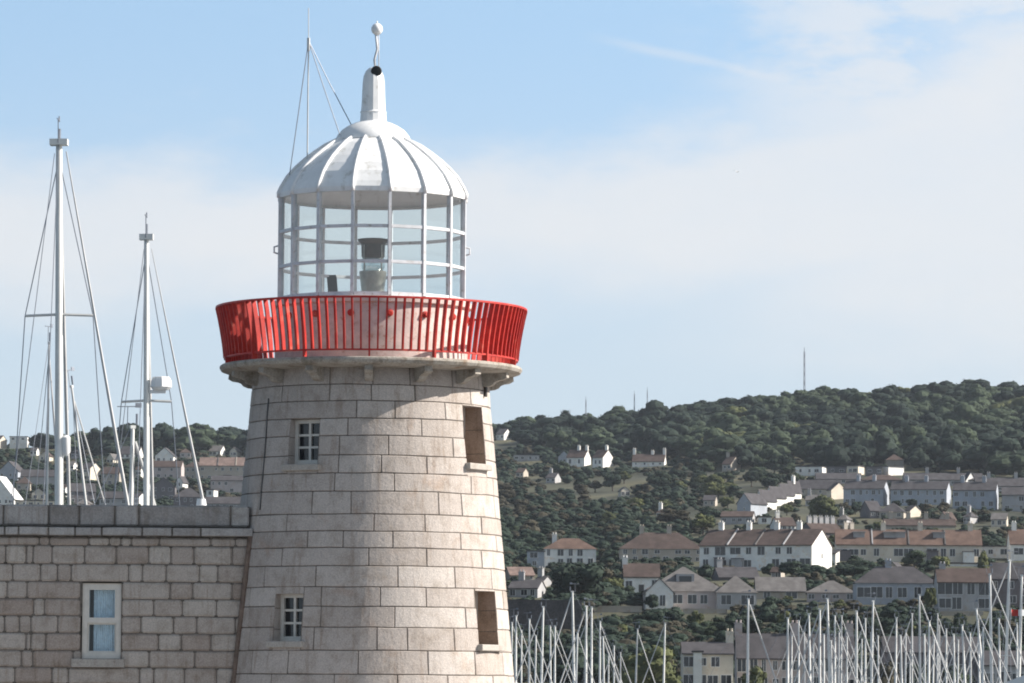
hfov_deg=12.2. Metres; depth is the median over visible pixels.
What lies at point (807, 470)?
house
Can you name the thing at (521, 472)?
house
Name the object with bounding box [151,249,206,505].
furled stay
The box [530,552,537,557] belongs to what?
window
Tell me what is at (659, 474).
tree
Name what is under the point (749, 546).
house
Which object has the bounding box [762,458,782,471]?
tree
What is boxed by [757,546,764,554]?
window
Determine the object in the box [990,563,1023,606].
house
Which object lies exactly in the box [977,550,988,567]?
tree
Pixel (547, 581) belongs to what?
house
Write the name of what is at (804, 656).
sailing yacht
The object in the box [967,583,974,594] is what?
window
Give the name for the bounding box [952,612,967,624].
bush
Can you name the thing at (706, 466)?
tree
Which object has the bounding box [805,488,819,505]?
house
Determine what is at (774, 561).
window
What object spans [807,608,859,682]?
sailing yacht
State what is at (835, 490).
house
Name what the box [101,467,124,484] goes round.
house
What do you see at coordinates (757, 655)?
house
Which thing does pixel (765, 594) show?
window
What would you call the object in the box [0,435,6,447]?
house
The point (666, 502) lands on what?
tree
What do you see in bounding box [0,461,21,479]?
house
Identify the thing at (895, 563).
house
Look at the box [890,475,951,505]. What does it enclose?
house
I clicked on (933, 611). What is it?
tree
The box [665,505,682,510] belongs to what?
tree
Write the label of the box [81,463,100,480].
house
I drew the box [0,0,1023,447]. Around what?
sky
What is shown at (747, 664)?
sailing yacht
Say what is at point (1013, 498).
house
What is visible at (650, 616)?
tree
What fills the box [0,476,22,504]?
house
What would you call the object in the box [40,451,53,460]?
house
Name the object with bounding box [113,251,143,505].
wire stay
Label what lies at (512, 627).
sailing yacht
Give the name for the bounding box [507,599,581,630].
retaining wall
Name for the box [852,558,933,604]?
house
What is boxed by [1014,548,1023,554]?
window
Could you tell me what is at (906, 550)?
window
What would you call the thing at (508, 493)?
tree
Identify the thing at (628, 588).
tree
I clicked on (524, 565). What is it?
tree
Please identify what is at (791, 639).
sailing yacht
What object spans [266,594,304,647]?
window
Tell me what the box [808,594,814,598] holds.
window
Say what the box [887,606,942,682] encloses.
sailing yacht
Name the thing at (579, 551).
window
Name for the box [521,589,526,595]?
window
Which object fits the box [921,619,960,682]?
sailing yacht
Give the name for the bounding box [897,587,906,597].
window
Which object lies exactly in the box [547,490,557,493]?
tree
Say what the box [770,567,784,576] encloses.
house
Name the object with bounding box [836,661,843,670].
window
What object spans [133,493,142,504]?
house
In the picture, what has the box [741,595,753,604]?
window
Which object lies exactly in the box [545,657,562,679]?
tree
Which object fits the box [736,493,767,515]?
house
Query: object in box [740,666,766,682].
bush
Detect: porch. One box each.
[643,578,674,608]
[832,550,840,564]
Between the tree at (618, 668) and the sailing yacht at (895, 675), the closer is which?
the sailing yacht at (895, 675)
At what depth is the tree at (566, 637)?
759.54 m
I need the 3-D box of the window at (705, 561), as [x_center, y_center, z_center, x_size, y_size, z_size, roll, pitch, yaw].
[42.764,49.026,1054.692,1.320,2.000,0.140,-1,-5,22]
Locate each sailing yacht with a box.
[12,116,105,504]
[25,324,54,504]
[63,367,105,536]
[94,403,155,504]
[113,212,179,505]
[510,608,539,682]
[511,616,532,681]
[512,624,547,682]
[514,598,574,682]
[514,628,551,682]
[521,622,571,682]
[525,618,574,682]
[528,612,550,682]
[543,582,617,682]
[550,625,594,682]
[560,598,618,682]
[563,599,619,682]
[581,629,619,682]
[594,614,621,682]
[601,640,629,682]
[601,655,618,682]
[605,646,630,682]
[609,621,654,682]
[642,616,689,682]
[707,590,776,682]
[754,609,811,682]
[774,629,811,682]
[789,606,842,682]
[789,625,822,682]
[792,632,827,682]
[793,600,852,682]
[793,613,821,682]
[800,590,869,682]
[806,626,845,682]
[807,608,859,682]
[811,608,864,682]
[812,623,856,682]
[812,634,845,682]
[822,602,881,682]
[831,592,899,682]
[833,630,868,682]
[842,611,893,682]
[848,626,888,681]
[848,633,875,682]
[861,629,879,682]
[873,610,923,682]
[875,585,952,682]
[879,628,918,682]
[886,624,923,682]
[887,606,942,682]
[893,644,921,682]
[900,626,942,682]
[902,612,949,682]
[903,606,961,682]
[916,632,949,682]
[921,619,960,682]
[926,621,965,682]
[936,564,1023,682]
[937,616,985,682]
[938,627,972,682]
[943,636,976,682]
[945,625,988,682]
[947,600,1010,682]
[955,619,1001,682]
[959,612,988,682]
[962,549,1019,682]
[966,565,1023,677]
[968,611,1017,682]
[996,616,1018,682]
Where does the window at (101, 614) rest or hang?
in the stone building
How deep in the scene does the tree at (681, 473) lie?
1706.33 m
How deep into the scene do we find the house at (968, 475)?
1594.62 m
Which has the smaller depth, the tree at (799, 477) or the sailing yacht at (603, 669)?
the sailing yacht at (603, 669)
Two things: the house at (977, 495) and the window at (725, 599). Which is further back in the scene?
the house at (977, 495)
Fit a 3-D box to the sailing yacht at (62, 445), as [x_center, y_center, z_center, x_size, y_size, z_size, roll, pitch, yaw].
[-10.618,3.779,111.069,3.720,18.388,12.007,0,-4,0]
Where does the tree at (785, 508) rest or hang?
on the hillside
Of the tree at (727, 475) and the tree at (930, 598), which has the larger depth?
the tree at (727, 475)
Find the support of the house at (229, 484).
on the hillside
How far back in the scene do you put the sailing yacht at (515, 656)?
352.22 m
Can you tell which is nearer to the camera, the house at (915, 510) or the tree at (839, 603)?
the tree at (839, 603)
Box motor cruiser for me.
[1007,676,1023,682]
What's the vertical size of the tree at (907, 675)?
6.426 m
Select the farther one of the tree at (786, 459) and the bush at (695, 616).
the tree at (786, 459)
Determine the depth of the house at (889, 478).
1605.10 m
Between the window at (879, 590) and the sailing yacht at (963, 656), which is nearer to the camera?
the sailing yacht at (963, 656)
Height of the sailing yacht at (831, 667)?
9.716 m
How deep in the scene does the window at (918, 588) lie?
868.96 m
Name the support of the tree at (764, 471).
on the hillside
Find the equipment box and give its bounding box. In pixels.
[327,275,337,291]
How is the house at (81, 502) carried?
on the hillside
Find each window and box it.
[71,582,124,667]
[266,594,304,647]
[281,419,320,470]
[463,408,491,470]
[475,592,504,650]
[510,589,515,595]
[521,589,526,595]
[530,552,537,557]
[530,589,534,595]
[557,549,563,555]
[568,549,572,555]
[577,549,582,555]
[625,581,631,586]
[642,549,647,554]
[659,595,665,605]
[673,594,682,603]
[683,656,692,666]
[683,674,692,682]
[687,594,696,603]
[700,594,707,603]
[702,658,706,665]
[702,675,706,682]
[703,559,708,564]
[704,547,708,554]
[707,675,717,682]
[711,657,719,666]
[715,546,725,555]
[721,595,731,604]
[721,675,731,682]
[730,547,740,554]
[737,659,745,671]
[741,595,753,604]
[744,560,750,566]
[746,547,750,553]
[750,659,757,670]
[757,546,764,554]
[761,660,765,671]
[763,592,769,597]
[772,559,779,566]
[773,660,777,669]
[775,547,780,553]
[782,661,789,669]
[782,677,789,682]
[786,547,791,553]
[786,592,796,598]
[793,661,797,669]
[799,558,810,567]
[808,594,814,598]
[833,594,838,598]
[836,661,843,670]
[847,594,852,599]
[848,660,854,672]
[849,549,858,554]
[857,587,870,596]
[861,549,865,554]
[871,586,882,597]
[874,548,878,555]
[885,587,892,597]
[894,548,902,555]
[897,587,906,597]
[904,548,912,555]
[914,587,920,597]
[937,583,951,594]
[939,598,951,607]
[941,548,945,556]
[950,549,954,556]
[951,597,961,608]
[952,583,962,594]
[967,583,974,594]
[973,549,978,556]
[978,583,991,595]
[978,598,988,608]
[984,673,994,681]
[993,581,997,588]
[997,671,1011,682]
[1000,549,1006,554]
[1010,581,1013,588]
[1010,595,1016,602]
[1010,673,1022,679]
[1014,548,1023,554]
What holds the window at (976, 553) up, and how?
in the house at (884, 543)
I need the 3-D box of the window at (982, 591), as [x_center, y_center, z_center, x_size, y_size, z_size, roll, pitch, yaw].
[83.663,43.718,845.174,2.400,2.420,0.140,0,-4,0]
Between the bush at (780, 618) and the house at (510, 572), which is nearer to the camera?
the bush at (780, 618)
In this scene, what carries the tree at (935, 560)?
on the hillside
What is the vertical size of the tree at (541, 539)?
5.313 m
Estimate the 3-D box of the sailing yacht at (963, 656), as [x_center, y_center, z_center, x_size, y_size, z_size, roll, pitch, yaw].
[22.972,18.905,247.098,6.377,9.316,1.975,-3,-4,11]
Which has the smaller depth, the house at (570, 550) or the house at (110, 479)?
the house at (570, 550)
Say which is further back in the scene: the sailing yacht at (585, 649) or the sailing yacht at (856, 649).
the sailing yacht at (585, 649)
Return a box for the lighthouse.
[215,8,527,682]
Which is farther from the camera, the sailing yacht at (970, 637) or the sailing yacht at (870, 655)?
the sailing yacht at (870, 655)
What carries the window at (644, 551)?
in the house at (661, 545)
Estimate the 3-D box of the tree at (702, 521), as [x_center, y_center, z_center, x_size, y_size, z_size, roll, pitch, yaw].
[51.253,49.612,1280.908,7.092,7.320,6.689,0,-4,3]
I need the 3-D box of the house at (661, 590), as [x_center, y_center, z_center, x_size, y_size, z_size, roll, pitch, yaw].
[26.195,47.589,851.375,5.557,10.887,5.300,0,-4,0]
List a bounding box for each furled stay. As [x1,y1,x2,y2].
[66,151,129,504]
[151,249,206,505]
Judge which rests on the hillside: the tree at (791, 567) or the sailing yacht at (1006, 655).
the tree at (791, 567)
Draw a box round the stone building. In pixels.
[0,504,253,682]
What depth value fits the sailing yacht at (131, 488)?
122.10 m
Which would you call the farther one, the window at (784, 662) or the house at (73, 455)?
the house at (73, 455)
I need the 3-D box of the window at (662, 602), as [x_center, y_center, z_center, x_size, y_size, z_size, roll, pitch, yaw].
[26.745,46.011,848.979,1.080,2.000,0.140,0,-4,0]
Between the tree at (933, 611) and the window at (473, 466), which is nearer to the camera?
the window at (473, 466)
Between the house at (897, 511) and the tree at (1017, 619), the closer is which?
the tree at (1017, 619)
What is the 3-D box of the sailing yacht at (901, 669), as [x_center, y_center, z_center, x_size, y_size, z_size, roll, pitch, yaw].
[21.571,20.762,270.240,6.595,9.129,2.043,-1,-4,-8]
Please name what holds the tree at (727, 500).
on the hillside
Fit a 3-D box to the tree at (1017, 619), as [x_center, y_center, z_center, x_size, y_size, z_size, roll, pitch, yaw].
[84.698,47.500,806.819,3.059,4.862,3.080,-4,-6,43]
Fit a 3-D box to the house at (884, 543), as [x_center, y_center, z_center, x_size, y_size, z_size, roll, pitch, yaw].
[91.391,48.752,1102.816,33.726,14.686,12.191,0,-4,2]
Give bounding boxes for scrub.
[0,444,1023,681]
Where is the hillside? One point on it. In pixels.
(640, 478)
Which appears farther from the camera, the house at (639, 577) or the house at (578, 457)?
the house at (578, 457)
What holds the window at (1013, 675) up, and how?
in the house at (1011, 672)
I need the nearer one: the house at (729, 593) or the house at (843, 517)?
the house at (729, 593)
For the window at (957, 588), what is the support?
in the house at (959, 589)
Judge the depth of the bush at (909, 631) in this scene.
784.40 m
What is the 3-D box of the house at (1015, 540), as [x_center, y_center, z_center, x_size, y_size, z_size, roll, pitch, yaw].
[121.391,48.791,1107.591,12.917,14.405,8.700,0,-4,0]
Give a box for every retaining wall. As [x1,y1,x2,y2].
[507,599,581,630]
[595,606,641,611]
[682,608,726,613]
[940,611,982,615]
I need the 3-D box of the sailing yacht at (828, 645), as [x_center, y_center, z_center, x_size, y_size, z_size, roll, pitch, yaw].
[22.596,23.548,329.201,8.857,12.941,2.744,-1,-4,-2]
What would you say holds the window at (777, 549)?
in the house at (749, 546)
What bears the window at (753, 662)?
in the house at (757, 655)
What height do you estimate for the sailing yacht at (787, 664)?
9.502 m
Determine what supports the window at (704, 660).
in the house at (721, 671)
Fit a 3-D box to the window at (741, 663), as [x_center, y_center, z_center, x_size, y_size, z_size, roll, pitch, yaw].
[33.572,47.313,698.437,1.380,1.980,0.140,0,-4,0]
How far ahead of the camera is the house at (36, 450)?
2200.61 m
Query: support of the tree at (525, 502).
on the hillside
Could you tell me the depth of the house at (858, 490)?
1495.65 m
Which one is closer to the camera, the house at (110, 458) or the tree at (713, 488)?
the tree at (713, 488)
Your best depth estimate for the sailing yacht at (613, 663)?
433.91 m
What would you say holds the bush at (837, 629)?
on the hillside
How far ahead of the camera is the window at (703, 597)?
854.02 m
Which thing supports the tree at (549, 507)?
on the hillside
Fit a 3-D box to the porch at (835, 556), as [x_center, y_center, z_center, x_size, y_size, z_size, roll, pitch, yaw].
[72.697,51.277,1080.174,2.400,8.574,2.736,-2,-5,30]
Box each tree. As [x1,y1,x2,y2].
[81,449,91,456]
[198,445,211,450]
[498,482,513,489]
[498,489,515,497]
[507,521,520,526]
[509,525,519,530]
[514,499,530,507]
[514,504,527,511]
[514,508,527,514]
[519,476,530,483]
[519,563,530,566]
[524,542,535,545]
[526,625,546,634]
[532,537,551,544]
[534,483,546,489]
[535,414,547,420]
[540,524,556,534]
[543,505,554,511]
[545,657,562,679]
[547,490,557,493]
[551,561,605,595]
[552,460,570,479]
[552,637,565,645]
[557,512,570,521]
[560,410,572,416]
[563,635,571,640]
[573,475,591,485]
[573,484,587,494]
[577,488,588,493]
[587,480,602,492]
[596,521,609,527]
[596,568,617,583]
[598,512,615,522]
[601,525,618,534]
[602,474,621,490]
[602,577,623,587]
[610,663,621,682]
[613,467,630,474]
[613,503,630,508]
[616,471,632,483]
[621,585,635,592]
[623,618,633,623]
[626,497,645,505]
[627,613,644,619]
[636,514,655,520]
[637,493,656,503]
[643,594,658,608]
[644,611,665,620]
[646,470,670,480]
[647,477,668,486]
[655,499,673,508]
[655,508,691,521]
[664,611,681,620]
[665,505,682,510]
[669,469,688,477]
[673,481,687,486]
[685,628,696,635]
[686,481,699,488]
[688,458,708,470]
[690,513,715,534]
[691,469,706,477]
[693,461,714,471]
[693,474,706,484]
[695,506,716,514]
[699,620,716,634]
[700,473,724,488]
[700,509,721,517]
[702,481,726,495]
[708,615,725,625]
[713,622,734,635]
[718,471,736,479]
[718,496,734,507]
[719,508,734,517]
[722,482,736,486]
[724,614,746,626]
[726,485,741,495]
[733,619,751,632]
[740,577,748,583]
[742,470,758,486]
[745,617,762,632]
[748,467,762,481]
[753,456,767,466]
[757,475,766,489]
[757,628,774,632]
[758,466,768,473]
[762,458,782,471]
[762,477,779,486]
[762,628,783,633]
[765,472,782,479]
[777,464,795,475]
[778,455,795,464]
[778,503,793,515]
[778,561,802,574]
[783,596,793,600]
[787,472,805,480]
[794,499,801,504]
[803,611,822,622]
[807,494,839,517]
[818,617,833,626]
[829,612,850,627]
[833,599,846,607]
[837,566,869,576]
[839,502,850,509]
[847,559,859,563]
[849,614,861,628]
[851,505,860,513]
[854,616,875,632]
[863,620,880,634]
[872,521,880,527]
[873,660,903,682]
[876,618,894,632]
[891,618,908,628]
[892,500,901,505]
[900,550,926,567]
[903,663,934,682]
[906,499,917,505]
[913,625,927,635]
[923,587,936,607]
[923,607,941,621]
[930,556,950,565]
[938,622,958,634]
[940,663,974,682]
[974,619,995,630]
[976,510,989,521]
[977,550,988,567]
[982,538,1002,545]
[988,615,1010,625]
[1000,611,1013,620]
[1009,609,1023,622]
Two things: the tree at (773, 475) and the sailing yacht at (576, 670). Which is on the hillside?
the tree at (773, 475)
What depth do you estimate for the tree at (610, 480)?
1682.48 m
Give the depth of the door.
925.90 m
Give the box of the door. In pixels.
[639,585,643,591]
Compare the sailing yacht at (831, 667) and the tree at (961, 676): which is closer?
the sailing yacht at (831, 667)
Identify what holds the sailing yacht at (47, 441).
on the water
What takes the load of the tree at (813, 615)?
on the hillside
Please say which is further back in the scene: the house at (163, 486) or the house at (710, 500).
the house at (163, 486)
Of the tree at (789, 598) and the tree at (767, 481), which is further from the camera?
the tree at (767, 481)
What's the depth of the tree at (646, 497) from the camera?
1469.27 m
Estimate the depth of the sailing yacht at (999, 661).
402.87 m
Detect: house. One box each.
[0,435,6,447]
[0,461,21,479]
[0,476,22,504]
[9,436,28,447]
[14,500,54,504]
[16,477,31,491]
[20,469,54,484]
[30,447,39,455]
[31,488,45,499]
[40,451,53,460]
[63,484,66,496]
[70,461,77,470]
[70,483,95,503]
[71,450,78,458]
[76,499,93,504]
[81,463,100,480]
[99,491,128,505]
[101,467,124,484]
[106,453,117,463]
[120,446,142,458]
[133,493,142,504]
[135,466,142,477]
[153,461,184,478]
[154,447,177,460]
[154,477,177,499]
[173,488,200,505]
[175,476,188,492]
[179,449,191,457]
[184,461,199,478]
[199,457,244,478]
[204,497,240,505]
[205,489,218,496]
[208,445,225,455]
[210,476,242,492]
[229,447,240,456]
[496,429,510,439]
[505,567,535,579]
[507,569,545,597]
[513,454,539,461]
[515,468,528,476]
[535,566,552,586]
[543,532,596,566]
[546,467,560,482]
[558,451,566,462]
[566,445,591,466]
[592,445,613,467]
[617,487,630,496]
[618,524,699,561]
[622,555,659,592]
[632,448,666,466]
[641,567,719,609]
[656,502,664,514]
[680,628,734,682]
[698,520,832,569]
[703,495,717,506]
[711,557,759,580]
[715,576,757,609]
[720,511,755,524]
[721,451,740,470]
[734,620,854,682]
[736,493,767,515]
[754,577,806,598]
[757,489,777,509]
[767,486,786,505]
[769,510,796,528]
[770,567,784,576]
[778,483,795,502]
[786,475,802,498]
[794,466,825,475]
[798,480,835,495]
[802,515,839,536]
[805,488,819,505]
[805,581,852,601]
[815,473,861,483]
[826,466,846,472]
[826,482,843,498]
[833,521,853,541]
[834,521,982,562]
[835,507,852,524]
[843,474,889,505]
[846,465,864,474]
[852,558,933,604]
[859,501,881,518]
[860,475,901,482]
[865,466,882,475]
[878,503,906,518]
[882,466,903,475]
[883,511,955,528]
[884,454,903,465]
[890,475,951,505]
[891,562,900,565]
[902,467,982,485]
[905,505,921,516]
[933,561,991,610]
[938,511,956,520]
[952,475,998,509]
[962,504,977,523]
[964,472,973,481]
[974,472,1023,491]
[980,650,1023,682]
[982,546,1006,557]
[990,513,1008,526]
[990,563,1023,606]
[1001,487,1023,511]
[1006,521,1023,560]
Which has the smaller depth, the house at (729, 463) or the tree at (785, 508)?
the tree at (785, 508)
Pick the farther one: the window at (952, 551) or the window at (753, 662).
the window at (952, 551)
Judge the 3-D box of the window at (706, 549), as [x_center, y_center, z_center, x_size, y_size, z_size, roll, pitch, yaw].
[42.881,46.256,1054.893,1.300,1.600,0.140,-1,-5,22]
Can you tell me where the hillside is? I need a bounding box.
[0,436,1023,682]
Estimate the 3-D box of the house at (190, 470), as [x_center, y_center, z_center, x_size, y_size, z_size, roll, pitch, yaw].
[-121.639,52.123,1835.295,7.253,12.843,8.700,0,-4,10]
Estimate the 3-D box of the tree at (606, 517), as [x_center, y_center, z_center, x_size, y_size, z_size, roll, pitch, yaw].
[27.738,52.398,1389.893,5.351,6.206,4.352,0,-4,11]
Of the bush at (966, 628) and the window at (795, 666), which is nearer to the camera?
the window at (795, 666)
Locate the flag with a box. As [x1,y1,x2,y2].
[1011,609,1023,615]
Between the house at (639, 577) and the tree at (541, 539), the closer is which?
the house at (639, 577)
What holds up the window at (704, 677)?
in the house at (721, 671)
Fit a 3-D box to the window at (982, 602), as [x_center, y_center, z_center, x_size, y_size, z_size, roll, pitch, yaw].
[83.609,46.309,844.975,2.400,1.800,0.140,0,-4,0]
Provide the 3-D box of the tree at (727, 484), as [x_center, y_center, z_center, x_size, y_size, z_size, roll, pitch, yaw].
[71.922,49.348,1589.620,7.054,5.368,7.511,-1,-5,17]
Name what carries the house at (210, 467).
on the hillside
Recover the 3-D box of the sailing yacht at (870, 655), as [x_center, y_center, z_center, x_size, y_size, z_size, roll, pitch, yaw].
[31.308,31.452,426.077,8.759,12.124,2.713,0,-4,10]
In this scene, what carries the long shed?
on the hillside
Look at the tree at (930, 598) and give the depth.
833.60 m
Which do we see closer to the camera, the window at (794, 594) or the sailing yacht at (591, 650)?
the sailing yacht at (591, 650)
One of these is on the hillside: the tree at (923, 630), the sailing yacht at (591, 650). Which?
the tree at (923, 630)
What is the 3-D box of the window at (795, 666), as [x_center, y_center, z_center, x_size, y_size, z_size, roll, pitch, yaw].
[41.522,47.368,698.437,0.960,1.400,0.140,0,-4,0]
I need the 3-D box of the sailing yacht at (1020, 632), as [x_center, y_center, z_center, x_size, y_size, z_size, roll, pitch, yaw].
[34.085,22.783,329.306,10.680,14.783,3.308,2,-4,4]
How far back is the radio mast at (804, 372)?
2255.56 m
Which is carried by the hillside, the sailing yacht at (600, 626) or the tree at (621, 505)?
the tree at (621, 505)
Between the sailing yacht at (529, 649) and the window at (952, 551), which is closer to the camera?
the sailing yacht at (529, 649)
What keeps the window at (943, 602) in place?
in the house at (959, 589)
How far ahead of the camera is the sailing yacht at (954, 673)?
262.69 m
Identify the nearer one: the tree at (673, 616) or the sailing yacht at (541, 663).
the sailing yacht at (541, 663)
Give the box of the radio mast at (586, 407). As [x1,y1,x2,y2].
[585,400,586,416]
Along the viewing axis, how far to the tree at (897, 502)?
1413.95 m
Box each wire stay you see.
[10,153,54,503]
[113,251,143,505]
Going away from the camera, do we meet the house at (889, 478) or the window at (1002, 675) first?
the window at (1002, 675)
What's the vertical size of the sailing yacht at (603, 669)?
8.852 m
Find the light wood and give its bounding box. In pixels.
[715,386,1023,436]
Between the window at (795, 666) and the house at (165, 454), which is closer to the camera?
the window at (795, 666)
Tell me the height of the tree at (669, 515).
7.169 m
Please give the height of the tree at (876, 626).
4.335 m
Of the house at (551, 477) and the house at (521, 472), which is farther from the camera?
the house at (521, 472)
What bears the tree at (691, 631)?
on the hillside
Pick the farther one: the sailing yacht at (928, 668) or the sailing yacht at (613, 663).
the sailing yacht at (613, 663)
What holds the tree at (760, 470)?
on the hillside
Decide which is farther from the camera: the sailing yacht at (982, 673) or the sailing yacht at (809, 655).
the sailing yacht at (809, 655)
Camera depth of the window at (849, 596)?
881.56 m
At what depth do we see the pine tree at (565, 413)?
2302.78 m
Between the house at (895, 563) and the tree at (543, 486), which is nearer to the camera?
the house at (895, 563)
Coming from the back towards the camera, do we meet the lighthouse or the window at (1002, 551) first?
the window at (1002, 551)
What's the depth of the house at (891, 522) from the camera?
1315.65 m
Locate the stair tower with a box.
[691,651,703,682]
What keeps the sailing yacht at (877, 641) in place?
on the water
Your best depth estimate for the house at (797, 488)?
1542.58 m
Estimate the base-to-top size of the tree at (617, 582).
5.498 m
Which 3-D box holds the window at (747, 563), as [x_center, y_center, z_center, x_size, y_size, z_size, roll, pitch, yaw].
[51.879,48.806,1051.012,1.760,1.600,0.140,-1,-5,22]
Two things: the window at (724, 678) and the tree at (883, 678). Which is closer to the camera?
the tree at (883, 678)
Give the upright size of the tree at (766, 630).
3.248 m
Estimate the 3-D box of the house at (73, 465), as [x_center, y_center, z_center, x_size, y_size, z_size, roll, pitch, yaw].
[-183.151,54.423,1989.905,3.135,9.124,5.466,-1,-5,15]
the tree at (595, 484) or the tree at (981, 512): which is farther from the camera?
the tree at (595, 484)
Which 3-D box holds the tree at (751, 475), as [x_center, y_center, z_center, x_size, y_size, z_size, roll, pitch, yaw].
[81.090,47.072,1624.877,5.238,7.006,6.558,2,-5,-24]
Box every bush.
[616,645,682,682]
[618,624,628,631]
[687,610,703,623]
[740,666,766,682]
[776,611,791,622]
[800,620,804,629]
[826,627,842,632]
[903,625,916,635]
[930,617,943,624]
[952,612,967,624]
[957,625,976,633]
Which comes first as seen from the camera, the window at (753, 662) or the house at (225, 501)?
the window at (753, 662)
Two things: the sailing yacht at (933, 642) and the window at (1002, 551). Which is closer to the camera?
the sailing yacht at (933, 642)
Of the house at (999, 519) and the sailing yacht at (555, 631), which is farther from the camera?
the house at (999, 519)
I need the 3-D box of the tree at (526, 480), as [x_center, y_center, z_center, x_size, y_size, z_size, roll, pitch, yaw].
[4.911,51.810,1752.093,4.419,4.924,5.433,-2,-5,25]
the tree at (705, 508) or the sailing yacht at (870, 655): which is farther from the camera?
the tree at (705, 508)
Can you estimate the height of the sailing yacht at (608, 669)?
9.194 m
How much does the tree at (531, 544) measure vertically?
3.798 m
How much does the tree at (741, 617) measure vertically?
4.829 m
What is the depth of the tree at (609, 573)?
926.98 m
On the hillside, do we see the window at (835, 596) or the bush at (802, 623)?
the bush at (802, 623)
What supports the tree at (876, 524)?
on the hillside
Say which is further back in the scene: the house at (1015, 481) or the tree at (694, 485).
the tree at (694, 485)
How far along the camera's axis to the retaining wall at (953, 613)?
836.54 m
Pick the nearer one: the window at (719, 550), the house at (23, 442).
the window at (719, 550)
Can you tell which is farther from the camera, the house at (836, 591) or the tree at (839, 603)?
the house at (836, 591)
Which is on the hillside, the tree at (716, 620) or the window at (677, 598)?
the tree at (716, 620)
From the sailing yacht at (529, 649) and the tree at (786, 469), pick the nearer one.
the sailing yacht at (529, 649)
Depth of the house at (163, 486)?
1685.90 m
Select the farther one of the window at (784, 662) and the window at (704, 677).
the window at (784, 662)
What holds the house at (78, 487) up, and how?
on the hillside
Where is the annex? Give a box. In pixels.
[526,550,544,567]
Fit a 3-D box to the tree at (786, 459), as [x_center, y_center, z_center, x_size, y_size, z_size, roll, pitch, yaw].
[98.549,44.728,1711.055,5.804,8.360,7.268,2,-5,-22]
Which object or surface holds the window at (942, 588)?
in the house at (959, 589)
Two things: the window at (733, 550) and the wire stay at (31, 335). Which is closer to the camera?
the wire stay at (31, 335)
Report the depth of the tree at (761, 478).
1602.51 m
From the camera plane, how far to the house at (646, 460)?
1849.78 m
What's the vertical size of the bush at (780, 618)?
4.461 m
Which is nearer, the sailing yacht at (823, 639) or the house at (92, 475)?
the sailing yacht at (823, 639)
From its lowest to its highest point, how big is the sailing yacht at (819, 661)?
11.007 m
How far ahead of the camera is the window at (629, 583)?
926.13 m
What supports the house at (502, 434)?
on the hillside
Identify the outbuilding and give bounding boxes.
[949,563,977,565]
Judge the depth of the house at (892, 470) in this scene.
1667.92 m
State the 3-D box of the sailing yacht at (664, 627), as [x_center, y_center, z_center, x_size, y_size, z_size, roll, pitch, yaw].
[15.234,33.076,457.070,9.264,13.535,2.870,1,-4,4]
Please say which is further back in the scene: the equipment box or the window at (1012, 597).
the window at (1012, 597)
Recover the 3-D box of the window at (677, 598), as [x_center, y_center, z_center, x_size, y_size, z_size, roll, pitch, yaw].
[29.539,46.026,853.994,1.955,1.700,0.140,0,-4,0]
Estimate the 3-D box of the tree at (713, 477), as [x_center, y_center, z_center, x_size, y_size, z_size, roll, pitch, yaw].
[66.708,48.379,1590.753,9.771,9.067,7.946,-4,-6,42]
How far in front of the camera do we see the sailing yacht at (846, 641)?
406.68 m
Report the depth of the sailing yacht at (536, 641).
301.68 m
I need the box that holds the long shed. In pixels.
[879,636,981,682]
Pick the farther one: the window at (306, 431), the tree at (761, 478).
the tree at (761, 478)
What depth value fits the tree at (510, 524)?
1383.78 m
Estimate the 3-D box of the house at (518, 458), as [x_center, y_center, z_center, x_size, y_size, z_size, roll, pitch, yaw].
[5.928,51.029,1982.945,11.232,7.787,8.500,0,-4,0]
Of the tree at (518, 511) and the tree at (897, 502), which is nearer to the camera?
the tree at (897, 502)
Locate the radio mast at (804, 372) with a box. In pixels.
[803,347,804,389]
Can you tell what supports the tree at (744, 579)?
on the hillside
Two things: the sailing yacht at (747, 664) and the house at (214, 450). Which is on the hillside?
the house at (214, 450)
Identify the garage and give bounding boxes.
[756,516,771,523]
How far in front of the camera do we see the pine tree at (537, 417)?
2303.12 m
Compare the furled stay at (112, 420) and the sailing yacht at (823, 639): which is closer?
the furled stay at (112, 420)
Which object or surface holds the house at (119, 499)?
on the hillside
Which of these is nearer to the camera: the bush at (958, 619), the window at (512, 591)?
the bush at (958, 619)
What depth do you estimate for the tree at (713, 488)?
1537.59 m
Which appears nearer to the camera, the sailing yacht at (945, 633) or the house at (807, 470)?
the sailing yacht at (945, 633)
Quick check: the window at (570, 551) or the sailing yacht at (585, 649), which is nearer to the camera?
the sailing yacht at (585, 649)
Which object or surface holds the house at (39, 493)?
on the hillside
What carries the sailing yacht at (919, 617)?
on the water
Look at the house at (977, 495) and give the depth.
1405.11 m
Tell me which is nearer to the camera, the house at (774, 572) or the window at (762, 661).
the window at (762, 661)
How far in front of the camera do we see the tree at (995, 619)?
800.93 m
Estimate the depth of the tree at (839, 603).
840.34 m
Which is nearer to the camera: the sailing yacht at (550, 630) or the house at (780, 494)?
the sailing yacht at (550, 630)
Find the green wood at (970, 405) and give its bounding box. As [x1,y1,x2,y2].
[5,379,1023,474]

